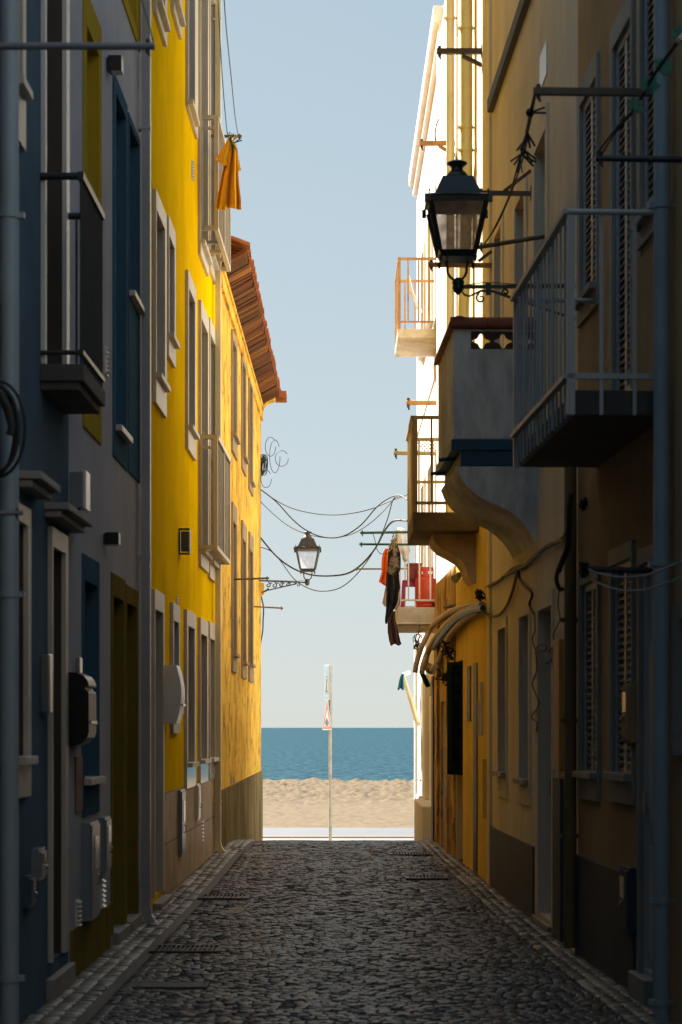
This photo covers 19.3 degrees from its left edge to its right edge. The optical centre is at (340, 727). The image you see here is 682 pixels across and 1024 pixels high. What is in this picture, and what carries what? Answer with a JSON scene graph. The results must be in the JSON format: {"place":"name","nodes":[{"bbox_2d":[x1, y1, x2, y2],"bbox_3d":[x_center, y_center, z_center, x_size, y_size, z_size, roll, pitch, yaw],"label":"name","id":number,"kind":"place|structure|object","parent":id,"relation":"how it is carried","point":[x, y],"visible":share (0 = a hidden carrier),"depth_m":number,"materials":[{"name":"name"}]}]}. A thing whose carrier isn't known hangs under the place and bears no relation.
{"place":"outdoors","nodes":[
{"label":"outdoors","id":0,"kind":"place"},
{"bbox_2d":[22,839,253,1023],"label":"pavement","id":1,"kind":"structure","parent":0,"point":[125,956],"depth_m":14.48,"materials":[{"name":"stone"}]},
{"bbox_2d":[221,0,444,727],"label":"sky","id":2,"kind":"structure","parent":0,"point":[326,93],"materials":[{"name":"blue"}]},
{"bbox_2d":[261,728,413,780],"bbox_3d":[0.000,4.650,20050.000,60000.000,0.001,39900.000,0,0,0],"label":"sea","id":3,"kind":"structure","parent":0,"point":[377,754],"depth_m":358.33,"materials":[{"name":"liquid"}]},
{"bbox_2d":[263,777,413,827],"bbox_3d":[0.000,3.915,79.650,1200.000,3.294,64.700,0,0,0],"label":"beach","id":4,"kind":"structure","parent":0,"point":[297,803],"depth_m":63.67,"materials":[{"name":"sand"}]},
{"bbox_2d":[263,828,413,835],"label":"seafront path","id":5,"kind":"structure","parent":0,"point":[339,831],"depth_m":45.43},
{"bbox_2d":[263,838,413,840],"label":"promenade","id":6,"kind":"structure","parent":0,"point":[337,839],"depth_m":42.44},
{"bbox_2d":[322,664,331,840],"bbox_3d":[-0.224,0.626,37.995,0.114,3.648,0.720,0,0,-14],"label":"road sign","id":7,"kind":"object","parent":6,"relation":"on","point":[327,723],"visible":0.94,"depth_m":37.98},
{"bbox_2d":[38,840,645,1023],"bbox_3d":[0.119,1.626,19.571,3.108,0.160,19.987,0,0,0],"label":"cobbled street","id":8,"kind":"structure","parent":0,"point":[344,853],"depth_m":14.46,"materials":[{"name":"stone"}]},
{"bbox_2d":[73,841,256,1023],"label":"gutter","id":9,"kind":"object","parent":8,"relation":"on","point":[91,1011],"visible":0.99,"depth_m":14.47,"materials":[{"name":"stone"}]},
{"bbox_2d":[132,981,209,989],"bbox_3d":[-1.081,1.648,12.747,0.471,0.030,0.278,0,0,0],"label":"drain cover","id":10,"kind":"object","parent":8,"relation":"on","point":[184,985],"visible":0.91,"depth_m":12.68,"materials":[{"name":"metal"}]},
{"bbox_2d":[149,945,223,953],"bbox_3d":[-1.143,1.648,14.827,0.525,0.030,0.405,0,0,0],"label":"drain cover","id":11,"kind":"object","parent":8,"relation":"on","point":[154,948],"visible":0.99,"depth_m":14.80,"materials":[{"name":"metal"}]},
{"bbox_2d":[417,839,676,1023],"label":"pavement","id":12,"kind":"structure","parent":0,"point":[593,980],"depth_m":14.84,"materials":[{"name":"stone"}]},
{"label":"ground","id":13,"kind":"structure","parent":0,"visible":0},
{"bbox_2d":[0,0,104,1023],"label":"blue grey house","id":14,"kind":"structure","parent":13,"relation":"on","point":[56,387],"depth_m":11.93,"materials":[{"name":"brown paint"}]},
{"bbox_2d":[0,0,24,1023],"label":"drainpipe","id":15,"kind":"object","parent":14,"relation":"attached to","point":[11,594],"visible":1,"depth_m":10.35,"materials":[{"name":"metal"}]},
{"bbox_2d":[0,380,26,477],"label":"cable coil","id":16,"kind":"object","parent":14,"relation":"attached to","point":[8,404],"visible":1,"depth_m":9.99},
{"bbox_2d":[19,0,32,151],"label":"window","id":17,"kind":"structure","parent":14,"relation":"in","point":[25,91],"depth_m":11.05,"materials":[{"name":"white wood"}]},
{"bbox_2d":[19,503,37,797],"bbox_3d":[-1.818,-0.421,11.085,0.235,1.615,0.469,0,0,0],"label":"window","id":18,"kind":"structure","parent":14,"relation":"in","point":[26,760],"depth_m":11.22,"materials":[{"name":"white wood"}]},
{"bbox_2d":[22,873,37,908],"bbox_3d":[-1.744,0.921,11.278,0.075,0.185,0.200,0,0,0],"label":"meter box","id":19,"kind":"object","parent":14,"relation":"attached to","point":[29,891],"visible":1,"depth_m":11.19,"materials":[{"name":"metal"}]},
{"bbox_2d":[31,847,47,880],"bbox_3d":[-1.735,0.788,11.577,0.085,0.184,0.220,0,0,0],"label":"meter box","id":20,"kind":"object","parent":14,"relation":"attached to","point":[39,866],"visible":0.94,"depth_m":11.47,"materials":[{"name":"metal"}]},
{"bbox_2d":[40,654,52,712],"bbox_3d":[-1.742,-0.260,11.847,0.061,0.351,0.120,0,0,0],"label":"intercom","id":21,"kind":"object","parent":14,"relation":"attached to","point":[46,683],"visible":1,"depth_m":11.79,"materials":[{"name":"metal"}]},
{"bbox_2d":[41,0,69,363],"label":"balcony door","id":22,"kind":"structure","parent":14,"relation":"in","point":[55,14],"depth_m":12.65,"materials":[{"name":"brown wood"}]},
{"bbox_2d":[48,526,67,962],"bbox_3d":[-1.845,0.103,12.397,0.227,2.634,0.645,0,0,0],"label":"door","id":23,"kind":"structure","parent":14,"relation":"in","point":[57,540],"depth_m":12.61,"materials":[{"name":"brown wood"}]},
{"bbox_2d":[0,38,154,56],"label":"drying pole","id":24,"kind":"object","parent":14,"relation":"attached to","point":[147,45],"visible":1,"depth_m":8.99,"materials":[{"name":"metal"}]},
{"bbox_2d":[68,0,144,975],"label":"grey house","id":25,"kind":"structure","parent":13,"relation":"on","point":[105,592],"depth_m":15.06,"materials":[{"name":"paint"}]},
{"bbox_2d":[75,756,82,811],"bbox_3d":[-1.747,0.374,13.338,0.012,0.370,0.300,0,0,1],"label":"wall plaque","id":26,"kind":"object","parent":25,"relation":"attached to","point":[78,783],"depth_m":13.29,"materials":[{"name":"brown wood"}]},
{"bbox_2d":[70,470,89,511],"bbox_3d":[-1.704,-1.467,13.075,0.108,0.401,0.201,0,0,0],"label":"junction box","id":27,"kind":"object","parent":25,"relation":"attached to","point":[79,491],"visible":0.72,"depth_m":12.98,"materials":[{"name":"white plastic"}]},
{"bbox_2d":[68,672,96,745],"bbox_3d":[-1.683,-0.120,13.070,0.151,0.476,0.362,0,0,0],"label":"mailbox","id":28,"kind":"object","parent":25,"relation":"attached to","point":[82,722],"visible":0.97,"depth_m":12.89,"materials":[{"name":"black plastic"}]},
{"bbox_2d":[82,820,99,921],"bbox_3d":[-1.701,0.977,13.719,0.098,0.667,0.421,0,0,0],"label":"meter box","id":29,"kind":"object","parent":25,"relation":"attached to","point":[90,870],"visible":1,"depth_m":13.52,"materials":[{"name":"metal"}]},
{"bbox_2d":[91,823,99,917],"bbox_3d":[-1.681,0.977,13.718,0.011,0.627,0.390,0,0,1],"label":"door","id":30,"kind":"structure","parent":29,"relation":"in","point":[95,829],"depth_m":13.62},
{"bbox_2d":[82,0,101,444],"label":"window","id":31,"kind":"structure","parent":25,"relation":"in","point":[91,28],"depth_m":14.32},
{"bbox_2d":[82,553,105,816],"bbox_3d":[-1.808,-0.288,13.926,0.261,1.780,0.833,0,0,0],"label":"window","id":32,"kind":"structure","parent":25,"relation":"in","point":[92,779],"depth_m":14.25,"materials":[{"name":"blue wood"}]},
{"bbox_2d":[97,816,111,872],"bbox_3d":[-1.694,0.840,14.442,0.092,0.395,0.301,0,0,0],"label":"meter box","id":33,"kind":"object","parent":25,"relation":"attached to","point":[105,822],"visible":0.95,"depth_m":14.31,"materials":[{"name":"metal"}]},
{"bbox_2d":[111,572,125,934],"bbox_3d":[-1.808,0.196,15.461,0.192,2.726,0.835,0,0,1],"label":"door","id":34,"kind":"structure","parent":25,"relation":"in","point":[118,584],"depth_m":15.78,"materials":[{"name":"metal"}]},
{"bbox_2d":[112,75,132,470],"bbox_3d":[-1.786,-3.513,15.584,0.260,2.917,0.876,0,0,0],"label":"window","id":35,"kind":"structure","parent":25,"relation":"in","point":[121,437],"depth_m":15.92,"materials":[{"name":"wood"}]},
{"bbox_2d":[122,0,140,51],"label":"window","id":36,"kind":"structure","parent":25,"relation":"in","point":[132,7],"depth_m":16.64,"materials":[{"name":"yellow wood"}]},
{"bbox_2d":[126,584,138,922],"bbox_3d":[-1.796,0.208,16.347,0.193,2.695,0.834,0,0,1],"label":"door","id":37,"kind":"structure","parent":25,"relation":"in","point":[132,595],"depth_m":16.64,"materials":[{"name":"wood"}]},
{"bbox_2d":[128,112,144,482],"bbox_3d":[-1.774,-3.505,16.498,0.261,2.888,0.787,0,0,0],"label":"window","id":38,"kind":"structure","parent":25,"relation":"in","point":[136,307],"depth_m":16.61,"materials":[{"name":"blue wood"}]},
{"bbox_2d":[138,0,157,922],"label":"drainpipe","id":39,"kind":"object","parent":25,"relation":"attached to","point":[145,129],"visible":0.9,"depth_m":16.84,"materials":[{"name":"metal"}]},
{"bbox_2d":[151,0,230,910],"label":"yellow house","id":40,"kind":"structure","parent":13,"relation":"on","point":[190,471],"depth_m":21.07,"materials":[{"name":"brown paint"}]},
{"bbox_2d":[151,589,164,897],"bbox_3d":[-1.744,0.142,18.274,0.185,2.758,0.851,0,0,1],"label":"door","id":41,"kind":"structure","parent":40,"relation":"in","point":[157,598],"depth_m":18.58,"materials":[{"name":"grey wood"}]},
{"bbox_2d":[152,189,170,417],"bbox_3d":[-1.723,-3.876,18.430,0.255,1.914,0.943,0,0,0],"label":"window","id":42,"kind":"structure","parent":40,"relation":"in","point":[160,386],"depth_m":18.67,"materials":[{"name":"white wood"}]},
{"bbox_2d":[153,0,170,46],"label":"window","id":43,"kind":"structure","parent":40,"relation":"in","point":[159,6],"depth_m":18.39,"materials":[{"name":"white wood"}]},
{"bbox_2d":[167,215,179,367],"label":"window","id":44,"kind":"structure","parent":40,"relation":"in","point":[173,343],"depth_m":19.65,"materials":[{"name":"white wood"}]},
{"bbox_2d":[165,665,185,723],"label":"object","id":45,"kind":"object","parent":40,"relation":"attached to","point":[174,694],"visible":0.9,"depth_m":18.88,"materials":[{"name":"white plastic"}]},
{"bbox_2d":[170,602,183,732],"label":"window","id":46,"kind":"structure","parent":40,"relation":"in","point":[174,608],"depth_m":19.86,"materials":[{"name":"grey wood"}]},
{"bbox_2d":[171,0,185,39],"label":"window","id":47,"kind":"structure","parent":40,"relation":"in","point":[176,5],"depth_m":19.96,"materials":[{"name":"white wood"}]},
{"bbox_2d":[178,789,185,856],"bbox_3d":[-1.618,0.969,20.379,0.088,0.675,0.420,0,0,0],"label":"meter box","id":48,"kind":"object","parent":40,"relation":"attached to","point":[181,822],"visible":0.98,"depth_m":20.21,"materials":[{"name":"metal"}]},
{"bbox_2d":[184,609,199,788],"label":"window","id":49,"kind":"structure","parent":40,"relation":"in","point":[190,763],"depth_m":21.95,"materials":[{"name":"grey wood"}]},
{"bbox_2d":[185,0,199,138],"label":"window","id":50,"kind":"structure","parent":40,"relation":"in","point":[191,6],"depth_m":22.00,"materials":[{"name":"white wood"}]},
{"bbox_2d":[185,270,199,460],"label":"window","id":51,"kind":"structure","parent":40,"relation":"in","point":[191,434],"depth_m":21.80,"materials":[{"name":"white wood"}]},
{"bbox_2d":[198,617,211,783],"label":"window","id":52,"kind":"structure","parent":40,"relation":"in","point":[203,758],"depth_m":23.68,"materials":[{"name":"grey wood"}]},
{"bbox_2d":[198,0,212,276],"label":"window","id":53,"kind":"structure","parent":40,"relation":"in","point":[203,5],"depth_m":23.80,"materials":[{"name":"white wood"}]},
{"bbox_2d":[198,300,212,572],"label":"window","id":54,"kind":"structure","parent":40,"relation":"in","point":[204,556],"depth_m":23.80,"materials":[{"name":"white wood"}]},
{"bbox_2d":[207,317,218,582],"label":"window","id":55,"kind":"structure","parent":40,"relation":"in","point":[213,565],"depth_m":24.64,"materials":[{"name":"white wood"}]},
{"bbox_2d":[207,621,218,779],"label":"window","id":56,"kind":"structure","parent":40,"relation":"in","point":[211,627],"depth_m":24.89,"materials":[{"name":"grey wood"}]},
{"bbox_2d":[209,0,218,284],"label":"window","id":57,"kind":"structure","parent":40,"relation":"in","point":[215,267],"depth_m":24.97,"materials":[{"name":"white wood"}]},
{"bbox_2d":[213,0,225,852],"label":"drainpipe","id":58,"kind":"object","parent":40,"relation":"attached to","point":[218,800],"visible":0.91,"depth_m":24.94,"materials":[{"name":"metal"}]},
{"bbox_2d":[211,134,241,137],"bbox_3d":[-1.429,-7.233,24.500,0.430,0.120,0.080,0,0,0],"label":"drying pole","id":59,"kind":"object","parent":40,"relation":"attached to","point":[225,136],"visible":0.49,"depth_m":24.49,"materials":[{"name":"grey metal"}]},
{"bbox_2d":[218,0,236,139],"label":"washing line","id":60,"kind":"object","parent":59,"relation":"attached to","point":[221,69],"visible":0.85,"depth_m":21.14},
{"bbox_2d":[215,136,240,209],"bbox_3d":[-1.275,-6.283,22.712,0.292,0.869,0.200,0,0,0],"label":"hanging garment","id":61,"kind":"object","parent":60,"relation":"hanging from","point":[229,195],"visible":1,"depth_m":22.68,"materials":[{"name":"orange fabric"}]},
{"bbox_2d":[221,235,286,847],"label":"old ochre house","id":62,"kind":"structure","parent":13,"relation":"on","point":[251,390],"depth_m":30.06,"materials":[{"name":"yellow paint"}]},
{"bbox_2d":[231,502,239,672],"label":"window","id":63,"kind":"structure","parent":62,"relation":"in","point":[234,655],"depth_m":28.62,"materials":[{"name":"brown wood"}]},
{"bbox_2d":[231,329,240,460],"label":"window","id":64,"kind":"structure","parent":62,"relation":"in","point":[235,441],"depth_m":28.73,"materials":[{"name":"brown wood"}]},
{"bbox_2d":[241,355,248,476],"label":"window","id":65,"kind":"structure","parent":62,"relation":"in","point":[244,459],"depth_m":31.09,"materials":[{"name":"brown wood"}]},
{"bbox_2d":[241,520,248,679],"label":"window","id":66,"kind":"structure","parent":62,"relation":"in","point":[244,663],"depth_m":31.15,"materials":[{"name":"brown wood"}]},
{"bbox_2d":[248,378,255,496],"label":"window","id":67,"kind":"structure","parent":62,"relation":"in","point":[251,484],"depth_m":33.03,"materials":[{"name":"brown wood"}]},
{"bbox_2d":[248,532,255,682],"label":"window","id":68,"kind":"structure","parent":62,"relation":"in","point":[251,666],"depth_m":33.22,"materials":[{"name":"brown wood"}]},
{"bbox_2d":[259,531,320,592],"bbox_3d":[-0.930,-2.952,36.000,1.148,1.210,0.491,0,0,0],"label":"street lamp","id":69,"kind":"object","parent":62,"relation":"attached to","point":[307,543],"visible":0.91,"depth_m":35.88,"materials":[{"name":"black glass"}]},
{"bbox_2d":[395,0,445,840],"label":"white house","id":70,"kind":"structure","parent":13,"relation":"on","point":[420,342],"depth_m":31.20,"materials":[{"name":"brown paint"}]},
{"bbox_2d":[360,530,406,535],"bbox_3d":[0.826,-2.757,28.250,1.112,0.133,0.080,0,0,0],"label":"drying pole","id":71,"kind":"object","parent":70,"relation":"attached to","point":[381,532],"visible":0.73,"depth_m":28.23,"materials":[{"name":"metal"}]},
{"bbox_2d":[385,532,400,623],"bbox_3d":[0.730,-2.105,28.163,0.225,1.296,0.189,0,0,0],"label":"wetsuit","id":72,"kind":"object","parent":71,"relation":"hanging from","point":[392,574],"visible":1,"depth_m":28.18,"materials":[{"name":"rubber"}]},
{"bbox_2d":[418,242,425,362],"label":"window","id":73,"kind":"structure","parent":70,"relation":"in","point":[423,253],"depth_m":34.12,"materials":[{"name":"white wood"}]},
{"bbox_2d":[415,567,435,606],"bbox_3d":[1.221,-2.012,28.950,0.300,0.600,0.300,0,0,0],"label":"gas bottle","id":74,"kind":"object","parent":70,"relation":"on","point":[425,585],"visible":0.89,"depth_m":28.83,"materials":[{"name":"metal"}]},
{"bbox_2d":[426,221,432,328],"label":"window","id":75,"kind":"structure","parent":70,"relation":"in","point":[429,241],"depth_m":30.78,"materials":[{"name":"white wood"}]},
{"bbox_2d":[431,0,455,857],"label":"flaking house","id":76,"kind":"structure","parent":13,"relation":"on","point":[443,820],"depth_m":26.43,"materials":[{"name":"white paint"}]},
{"bbox_2d":[413,601,484,672],"bbox_3d":[1.362,-1.103,24.374,0.320,0.704,6.943,0,0,-4],"label":"conduit","id":77,"kind":"object","parent":76,"relation":"attached to","point":[443,615],"visible":0.88,"depth_m":27.43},
{"bbox_2d":[427,612,480,671],"bbox_3d":[1.317,-1.015,24.302,0.138,0.501,6.591,0,0,-2],"label":"conduit","id":78,"kind":"object","parent":76,"relation":"attached to","point":[458,625],"visible":0.81,"depth_m":23.56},
{"bbox_2d":[431,605,485,649],"bbox_3d":[1.313,-1.160,23.692,0.133,0.236,6.819,0,0,-2],"label":"hose","id":79,"kind":"object","parent":78,"relation":"attached to","point":[454,621],"visible":0.97,"depth_m":22.81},
{"bbox_2d":[406,0,491,884],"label":"narrow ochre house","id":80,"kind":"structure","parent":13,"relation":"on","point":[463,546],"depth_m":21.94,"materials":[{"name":"yellow paint"}]},
{"bbox_2d":[444,0,455,511],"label":"drainpipe","id":81,"kind":"object","parent":80,"relation":"attached to","point":[450,18],"visible":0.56,"depth_m":24.07,"materials":[{"name":"metal"}]},
{"bbox_2d":[437,45,481,66],"bbox_3d":[1.285,-7.212,21.522,0.512,0.227,0.080,0,0,0],"label":"drying pole","id":82,"kind":"object","parent":80,"relation":"attached to","point":[464,52],"visible":0.94,"depth_m":21.50,"materials":[{"name":"brown metal"}]},
{"bbox_2d":[457,0,473,316],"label":"drainpipe","id":83,"kind":"object","parent":80,"relation":"attached to","point":[466,126],"visible":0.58,"depth_m":22.16,"materials":[{"name":"metal"}]},
{"bbox_2d":[480,758,486,817],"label":"meter box","id":84,"kind":"object","parent":80,"relation":"attached to","point":[483,787],"visible":0.9,"depth_m":21.02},
{"bbox_2d":[430,0,577,950],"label":"cream house","id":85,"kind":"structure","parent":13,"relation":"on","point":[518,513],"depth_m":17.00,"materials":[{"name":"beige paint"}]},
{"bbox_2d":[492,209,503,348],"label":"window","id":86,"kind":"structure","parent":85,"relation":"in","point":[498,234],"depth_m":20.23,"materials":[{"name":"grey wood"}]},
{"bbox_2d":[422,157,575,320],"bbox_3d":[1.176,-3.584,14.700,1.144,1.210,0.491,0,0,0],"label":"street lamp","id":87,"kind":"object","parent":85,"relation":"attached to","point":[457,200],"visible":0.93,"depth_m":14.56,"materials":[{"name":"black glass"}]},
{"bbox_2d":[492,616,507,798],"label":"window","id":88,"kind":"structure","parent":85,"relation":"in","point":[501,773],"depth_m":19.88,"materials":[{"name":"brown wood"}]},
{"bbox_2d":[478,234,544,262],"bbox_3d":[1.408,-3.927,16.308,0.596,0.278,0.080,0,0,0],"label":"drying pole","id":89,"kind":"object","parent":85,"relation":"attached to","point":[482,246],"visible":0.7,"depth_m":16.29,"materials":[{"name":"brown metal"}]},
{"bbox_2d":[513,175,527,297],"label":"window","id":90,"kind":"structure","parent":85,"relation":"in","point":[520,204],"depth_m":18.43,"materials":[{"name":"grey wood"}]},
{"bbox_2d":[513,601,530,805],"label":"window","id":91,"kind":"structure","parent":85,"relation":"in","point":[523,780],"depth_m":18.08,"materials":[{"name":"grey wood"}]},
{"bbox_2d":[532,102,548,319],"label":"window","id":92,"kind":"structure","parent":85,"relation":"in","point":[540,170],"depth_m":16.98,"materials":[{"name":"grey wood"}]},
{"bbox_2d":[535,588,554,922],"bbox_3d":[1.732,0.224,16.364,0.160,2.654,1.108,0,0,-2],"label":"door","id":93,"kind":"structure","parent":85,"relation":"in","point":[544,602],"depth_m":16.74,"materials":[{"name":"grey wood"}]},
{"bbox_2d":[554,639,563,770],"bbox_3d":[1.678,-0.174,15.440,0.040,1.007,0.300,0,0,-2],"label":"cable cover","id":94,"kind":"object","parent":85,"relation":"attached to","point":[558,703],"visible":1,"depth_m":15.30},
{"bbox_2d":[510,0,681,1023],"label":"tan house","id":95,"kind":"structure","parent":13,"relation":"on","point":[596,428],"depth_m":12.71,"materials":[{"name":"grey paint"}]},
{"bbox_2d":[560,467,579,947],"bbox_3d":[1.655,-0.180,14.489,0.141,3.540,0.103,0,0,0],"label":"drainpipe","id":96,"kind":"object","parent":95,"relation":"attached to","point":[570,835],"visible":0.91,"depth_m":14.45,"materials":[{"name":"metal"}]},
{"bbox_2d":[572,572,600,801],"bbox_3d":[1.740,-0.296,14.013,0.138,1.602,0.828,0,0,-3],"label":"window","id":97,"kind":"structure","parent":95,"relation":"in","point":[588,773],"depth_m":14.17,"materials":[{"name":"grey paint"}]},
{"bbox_2d":[575,51,599,327],"bbox_3d":[1.739,-3.744,14.049,0.138,1.722,0.832,0,0,-3],"label":"window","id":98,"kind":"structure","parent":95,"relation":"in","point":[588,107],"depth_m":14.18,"materials":[{"name":"grey paint"}]},
{"bbox_2d":[533,84,652,101],"bbox_3d":[1.539,-3.772,11.900,0.791,0.120,0.080,0,0,0],"label":"drying pole","id":99,"kind":"object","parent":95,"relation":"attached to","point":[539,91],"visible":0.81,"depth_m":11.88,"materials":[{"name":"brown metal"}]},
{"bbox_2d":[484,96,545,243],"bbox_3d":[1.267,-3.946,14.424,0.215,0.401,4.952,0,0,1],"label":"washing line","id":100,"kind":"object","parent":99,"relation":"attached to","point":[530,112],"visible":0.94,"depth_m":13.80,"materials":[{"name":"fabric"}]},
{"bbox_2d":[602,540,634,805],"bbox_3d":[1.796,-0.340,12.786,0.138,1.644,0.818,0,0,-3],"label":"window","id":101,"kind":"structure","parent":95,"relation":"in","point":[620,775],"depth_m":12.96,"materials":[{"name":"grey paint"}]},
{"bbox_2d":[609,0,634,389],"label":"balcony door","id":102,"kind":"structure","parent":95,"relation":"in","point":[622,33],"depth_m":13.00,"materials":[{"name":"grey paint"}]},
{"bbox_2d":[619,865,636,933],"bbox_3d":[1.773,1.068,12.475,0.085,0.405,0.300,0,0,-3],"label":"meter box","id":103,"kind":"object","parent":95,"relation":"attached to","point":[627,898],"visible":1,"depth_m":12.34,"materials":[{"name":"metal"}]},
{"bbox_2d":[619,868,627,929],"bbox_3d":[1.759,1.068,12.475,0.011,0.365,0.270,0,0,-3],"label":"door","id":104,"kind":"structure","parent":103,"relation":"in","point":[623,913],"depth_m":12.41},
{"bbox_2d":[621,683,636,743],"bbox_3d":[1.779,-0.088,12.455,0.075,0.375,0.260,0,0,-3],"label":"meter box","id":105,"kind":"object","parent":95,"relation":"attached to","point":[628,713],"visible":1,"depth_m":12.34,"materials":[{"name":"metal"}]},
{"bbox_2d":[621,686,629,739],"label":"door","id":106,"kind":"structure","parent":105,"relation":"in","point":[625,727],"depth_m":12.40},
{"bbox_2d":[630,0,652,250],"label":"window","id":107,"kind":"structure","parent":95,"relation":"in","point":[644,7],"depth_m":12.09,"materials":[{"name":"grey paint"}]},
{"bbox_2d":[637,543,652,984],"bbox_3d":[1.859,0.214,11.952,0.090,2.587,0.522,0,0,-3],"label":"door","id":108,"kind":"structure","parent":95,"relation":"in","point":[644,598],"depth_m":12.11,"materials":[{"name":"grey paint"}]},
{"bbox_2d":[648,0,673,1021],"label":"drainpipe","id":109,"kind":"object","parent":95,"relation":"attached to","point":[661,205],"visible":0.97,"depth_m":11.21,"materials":[{"name":"metal"}]},
{"bbox_2d":[672,604,681,755],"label":"dark grey house","id":110,"kind":"structure","parent":13,"relation":"on","point":[677,680],"depth_m":11.02,"materials":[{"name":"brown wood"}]},
{"bbox_2d":[595,151,681,167],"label":"drying pole","id":111,"kind":"object","parent":110,"relation":"attached to","point":[635,158],"visible":1,"depth_m":10.88,"materials":[{"name":"metal"}]},
{"bbox_2d":[596,26,681,155],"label":"washing line","id":112,"kind":"object","parent":111,"relation":"attached to","point":[663,66],"visible":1,"depth_m":10.00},
{"bbox_2d":[672,604,681,755],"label":"window","id":113,"kind":"structure","parent":110,"relation":"in","point":[676,610],"depth_m":11.02,"materials":[{"name":"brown wood"}]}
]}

